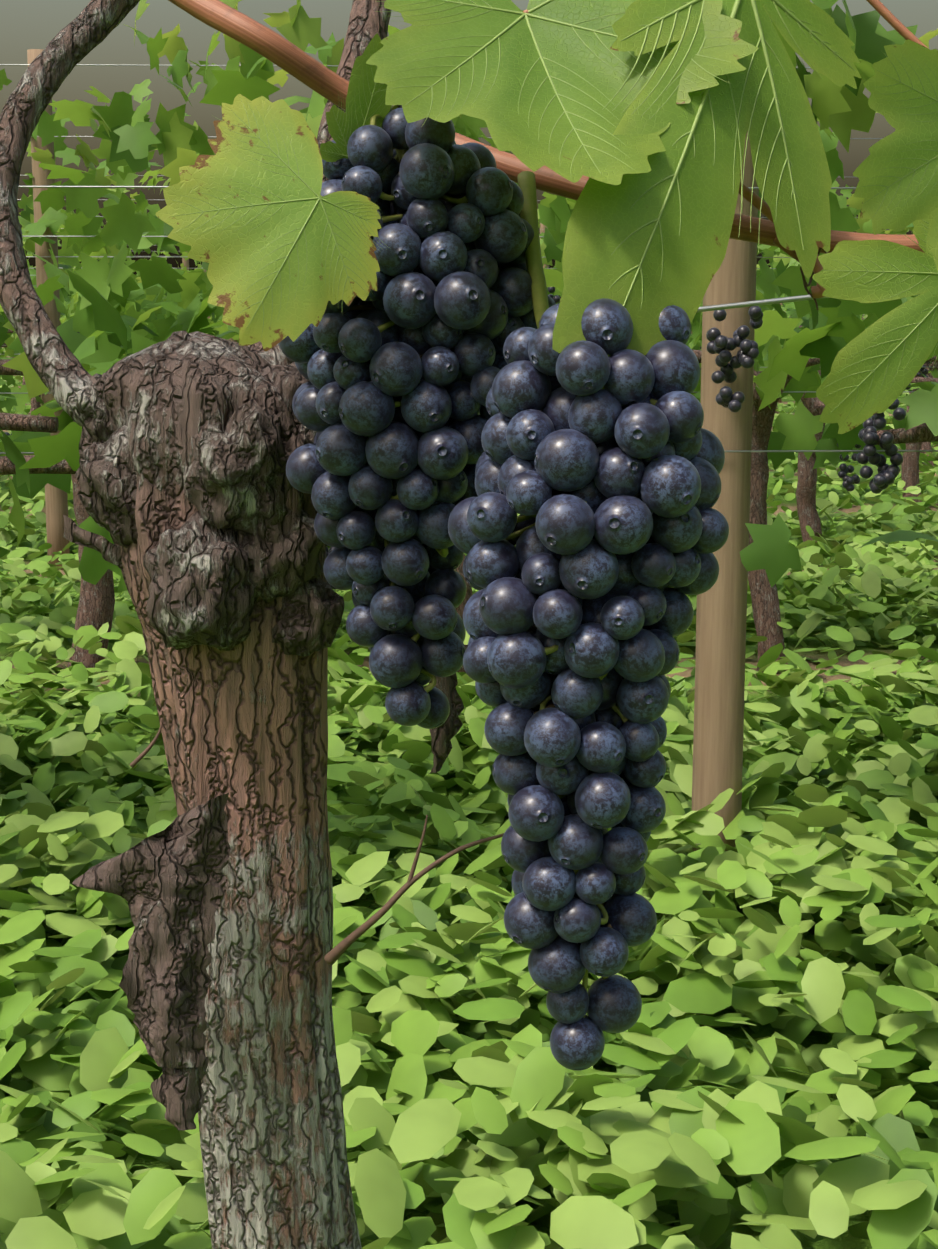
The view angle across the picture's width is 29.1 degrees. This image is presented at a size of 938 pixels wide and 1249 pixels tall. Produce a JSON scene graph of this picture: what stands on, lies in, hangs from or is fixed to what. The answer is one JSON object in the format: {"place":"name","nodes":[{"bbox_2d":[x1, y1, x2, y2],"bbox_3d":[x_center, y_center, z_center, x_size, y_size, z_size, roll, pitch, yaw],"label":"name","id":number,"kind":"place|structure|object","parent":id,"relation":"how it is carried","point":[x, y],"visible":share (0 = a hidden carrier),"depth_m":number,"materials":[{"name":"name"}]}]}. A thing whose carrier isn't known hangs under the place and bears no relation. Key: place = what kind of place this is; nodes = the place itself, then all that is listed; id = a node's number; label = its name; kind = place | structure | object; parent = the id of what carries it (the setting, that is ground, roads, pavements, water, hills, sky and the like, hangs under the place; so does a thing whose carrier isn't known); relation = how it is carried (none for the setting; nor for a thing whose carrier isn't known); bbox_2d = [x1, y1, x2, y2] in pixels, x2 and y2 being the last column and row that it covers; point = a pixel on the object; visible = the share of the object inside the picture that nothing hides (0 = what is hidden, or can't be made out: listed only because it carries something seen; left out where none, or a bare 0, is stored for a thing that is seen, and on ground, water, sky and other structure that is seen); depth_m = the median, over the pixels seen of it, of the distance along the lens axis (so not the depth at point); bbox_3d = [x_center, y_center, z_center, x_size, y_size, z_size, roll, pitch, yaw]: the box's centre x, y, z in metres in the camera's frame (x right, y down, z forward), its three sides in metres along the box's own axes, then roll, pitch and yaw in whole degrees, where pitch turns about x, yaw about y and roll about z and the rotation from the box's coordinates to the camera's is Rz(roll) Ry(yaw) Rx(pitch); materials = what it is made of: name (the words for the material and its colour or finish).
{"place":"outdoors","nodes":[
{"label":"outdoors","id":0,"kind":"place"},
{"bbox_2d":[0,311,937,1248],"bbox_3d":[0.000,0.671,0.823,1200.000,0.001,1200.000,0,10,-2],"label":"ground","id":1,"kind":"structure","parent":0,"point":[846,1239],"depth_m":3.04,"materials":[{"name":"soil"}]},
{"bbox_2d":[0,192,867,402],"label":"vine row","id":2,"kind":"object","parent":1,"relation":"on","point":[184,255],"depth_m":14.93,"materials":[{"name":"green plant"}]},
{"bbox_2d":[12,230,889,384],"bbox_3d":[-0.481,-2.996,16.620,19.368,1.836,1.118,0,10,-2],"label":"vine row","id":3,"kind":"object","parent":1,"relation":"on","point":[129,262],"depth_m":16.58,"materials":[{"name":"green plant"}]},
{"bbox_2d":[0,184,913,413],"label":"vine row","id":4,"kind":"object","parent":1,"relation":"on","point":[846,192],"depth_m":13.38,"materials":[{"name":"green plant"}]},
{"bbox_2d":[23,195,894,348],"bbox_3d":[-0.338,-2.155,11.867,15.869,1.831,1.153,0,10,-2],"label":"vine row","id":5,"kind":"object","parent":1,"relation":"on","point":[775,264],"depth_m":11.70,"materials":[{"name":"green plant"}]},
{"bbox_2d":[0,0,928,1248],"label":"grapevine trunk","id":6,"kind":"object","parent":1,"relation":"on","point":[198,504],"visible":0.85,"depth_m":0.65,"materials":[{"name":"brown plant"}]},
{"bbox_2d":[156,94,386,350],"bbox_3d":[-0.057,-0.118,0.537,0.069,0.074,0.010,30,-18,-13],"label":"vine leaf","id":7,"kind":"object","parent":6,"relation":"attached to","point":[266,230],"visible":1,"depth_m":0.54,"materials":[{"name":"green plant"}]},
{"bbox_2d":[317,33,391,161],"bbox_3d":[-0.032,-0.163,0.568,0.029,0.042,0.013,12,28,-33],"label":"grape leaf","id":8,"kind":"object","parent":6,"relation":"attached to","point":[364,105],"visible":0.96,"depth_m":0.56,"materials":[{"name":"green plant"}]},
{"bbox_2d":[278,105,555,728],"bbox_3d":[-0.018,-0.068,0.598,0.082,0.211,0.082,7,12,35],"label":"grape bunch","id":9,"kind":"object","parent":6,"relation":"hanging from","point":[402,366],"visible":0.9,"depth_m":0.57,"materials":[{"name":"blue food"}]},
{"bbox_2d":[366,0,758,184],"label":"vine leaf","id":10,"kind":"object","parent":6,"relation":"attached to","point":[535,85],"visible":1,"depth_m":0.54,"materials":[{"name":"green plant"}]},
{"bbox_2d":[448,171,728,1070],"bbox_3d":[0.035,-0.002,0.566,0.084,0.281,0.113,0,10,-2],"label":"grape bunch","id":11,"kind":"object","parent":6,"relation":"hanging from","point":[590,567],"visible":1,"depth_m":0.53,"materials":[{"name":"blue food"}]},
{"bbox_2d":[552,0,860,388],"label":"vine leaf","id":12,"kind":"object","parent":6,"relation":"attached to","point":[645,249],"visible":0.98,"depth_m":0.54,"materials":[{"name":"green plant"}]},
{"bbox_2d":[812,218,937,433],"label":"vine leaf","id":13,"kind":"object","parent":6,"relation":"attached to","point":[877,365],"visible":1,"depth_m":0.52,"materials":[{"name":"green plant"}]},
{"bbox_2d":[853,40,937,270],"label":"vine leaf","id":14,"kind":"object","parent":6,"relation":"attached to","point":[895,172],"visible":1,"depth_m":0.49,"materials":[{"name":"green plant"}]},
{"bbox_2d":[0,0,937,906],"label":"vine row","id":15,"kind":"object","parent":1,"relation":"on","point":[730,351],"depth_m":2.32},
{"bbox_2d":[696,295,829,312],"bbox_3d":[0.131,-0.136,0.759,0.441,0.048,0.002,0,10,-3],"label":"trellis wire","id":16,"kind":"object","parent":15,"relation":"attached to","point":[754,303],"visible":0.16,"depth_m":0.76,"materials":[{"name":"silver metal"}]},
{"bbox_2d":[0,375,937,1248],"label":"ground weeds","id":17,"kind":"object","parent":1,"relation":"on","point":[682,1137],"visible":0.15,"depth_m":1.96,"materials":[{"name":"green plant"}]},
{"bbox_2d":[0,0,937,673],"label":"vine row","id":18,"kind":"object","parent":1,"relation":"on","point":[176,140],"depth_m":3.82,"materials":[{"name":"green plant"}]},
{"bbox_2d":[0,29,937,569],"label":"vine row","id":19,"kind":"object","parent":1,"relation":"on","point":[50,201],"depth_m":5.45,"materials":[{"name":"green plant"}]},
{"bbox_2d":[0,61,937,501],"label":"vine row","id":20,"kind":"object","parent":1,"relation":"on","point":[138,93],"depth_m":6.93,"materials":[{"name":"green plant"}]},
{"bbox_2d":[0,100,937,472],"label":"vine row","id":21,"kind":"object","parent":1,"relation":"on","point":[28,202],"depth_m":8.57,"materials":[{"name":"green plant"}]},
{"bbox_2d":[0,142,937,446],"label":"vine row","id":22,"kind":"object","parent":1,"relation":"on","point":[766,253],"depth_m":10.24,"materials":[{"name":"green plant"}]},
{"bbox_2d":[26,222,911,318],"bbox_3d":[-0.771,-3.271,18.196,21.018,1.830,1.026,0,10,-2],"label":"vine row","id":23,"kind":"object","parent":1,"relation":"on","point":[186,263],"depth_m":18.10,"materials":[{"name":"green plant"}]},
{"bbox_2d":[0,0,937,305],"label":"sky","id":24,"kind":"structure","parent":0,"point":[25,25],"materials":[{"name":"grey"}]}
]}

